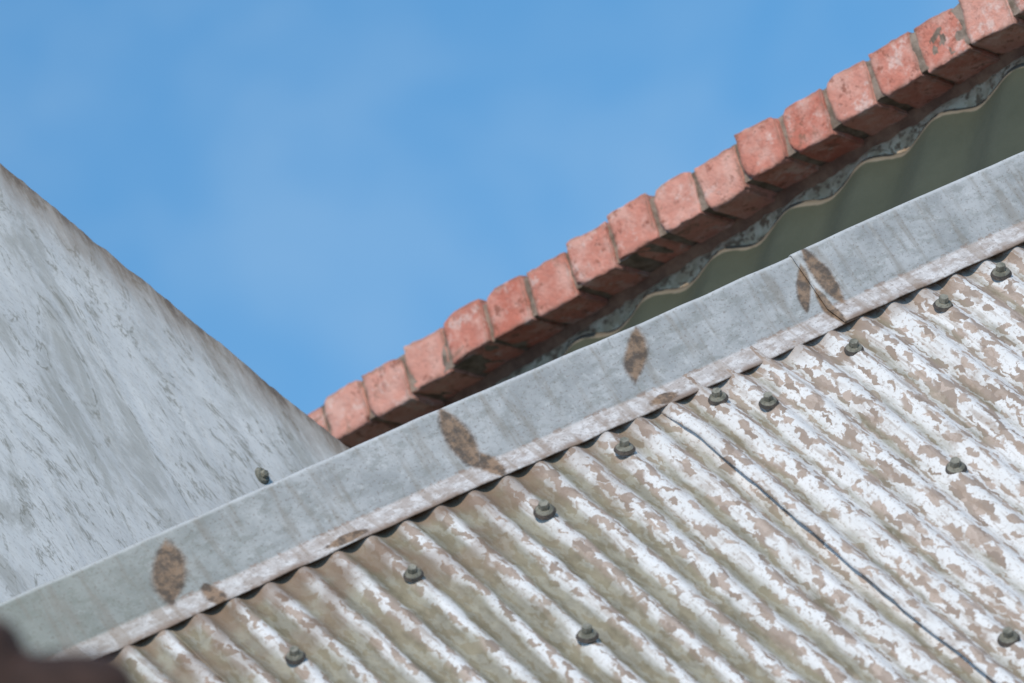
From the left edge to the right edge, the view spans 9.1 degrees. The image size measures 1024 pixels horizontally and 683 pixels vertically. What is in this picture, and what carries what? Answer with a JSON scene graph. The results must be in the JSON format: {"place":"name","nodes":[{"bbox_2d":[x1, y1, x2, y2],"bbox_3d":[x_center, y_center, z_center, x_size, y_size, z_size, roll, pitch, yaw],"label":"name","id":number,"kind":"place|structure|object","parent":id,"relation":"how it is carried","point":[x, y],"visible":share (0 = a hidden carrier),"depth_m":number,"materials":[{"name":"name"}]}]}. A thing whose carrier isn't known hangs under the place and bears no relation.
{"place":"outdoors","nodes":[
{"label":"outdoors","id":0,"kind":"place"},
{"bbox_2d":[0,618,134,682],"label":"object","id":1,"kind":"object","parent":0,"point":[20,662],"visible":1,"depth_m":4.98,"materials":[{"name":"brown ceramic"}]},
{"bbox_2d":[0,0,958,414],"label":"sky","id":2,"kind":"structure","parent":0,"point":[317,186],"materials":[{"name":"blue"}]},
{"bbox_2d":[308,0,1023,447],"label":"brick parapet","id":3,"kind":"structure","parent":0,"point":[746,188],"depth_m":9.64,"materials":[{"name":"red brick"}]},
{"bbox_2d":[563,63,1023,355],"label":"corrugated sheet","id":4,"kind":"object","parent":3,"relation":"attached to","point":[946,147],"visible":0.16,"depth_m":9.42,"materials":[{"name":"metal"}]},
{"label":"ground","id":5,"kind":"structure","parent":0,"visible":0},
{"bbox_2d":[0,163,349,602],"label":"plaster gable wall","id":6,"kind":"structure","parent":5,"relation":"on","point":[134,408],"depth_m":9.14,"materials":[{"name":"grey paint"}]},
{"bbox_2d":[255,467,268,483],"bbox_3d":[-0.359,0.193,9.281,0.010,0.028,0.028,-33,-10,36],"label":"anchor screw","id":7,"kind":"object","parent":6,"relation":"attached to","point":[262,475],"visible":1,"depth_m":9.28,"materials":[{"name":"grey metal"}]},
{"bbox_3d":[2.466,2.168,8.105,0.170,5.910,1.701,-24,-9,-27],"label":"gable wall","id":8,"kind":"object","parent":5,"relation":"on","visible":0},
{"bbox_2d":[285,268,1020,664],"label":"screw washers","id":9,"kind":"object","parent":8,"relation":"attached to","point":[725,400],"visible":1,"depth_m":8.39,"materials":[{"name":"grey metal"}]},
{"bbox_2d":[286,262,1017,660],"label":"screw heads","id":10,"kind":"object","parent":9,"relation":"on","point":[624,444],"visible":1,"depth_m":8.39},
{"bbox_3d":[1.580,0.328,8.160,0.365,1.900,1.538,-24,-9,-27],"label":"roof sheet end","id":11,"kind":"object","parent":8,"relation":"attached to","visible":0},
{"bbox_2d":[789,151,1023,322],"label":"flashing","id":12,"kind":"object","parent":11,"relation":"on","point":[892,254],"visible":0.96,"depth_m":8.77,"materials":[{"name":"metal"}]},
{"bbox_3d":[1.840,3.245,6.603,2.974,4.177,0.160,-24,-9,-27],"label":"front wall","id":13,"kind":"object","parent":5,"relation":"on","visible":0},
{"bbox_2d":[107,628,223,682],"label":"roof sheet","id":14,"kind":"object","parent":13,"relation":"on","point":[168,655],"visible":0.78,"depth_m":8.12,"materials":[{"name":"white metal"}]},
{"bbox_2d":[0,256,859,654],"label":"flashing","id":15,"kind":"object","parent":14,"relation":"on","point":[200,564],"visible":0.88,"depth_m":8.39,"materials":[{"name":"metal"}]},
{"bbox_2d":[169,410,995,682],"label":"roof sheet old","id":16,"kind":"object","parent":13,"relation":"on","point":[668,550],"visible":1,"depth_m":8.21,"materials":[{"name":"white metal"}]},
{"bbox_2d":[653,242,1023,682],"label":"roof sheet new","id":17,"kind":"object","parent":13,"relation":"on","point":[838,450],"visible":1,"depth_m":8.45,"materials":[{"name":"white metal"}]}
]}

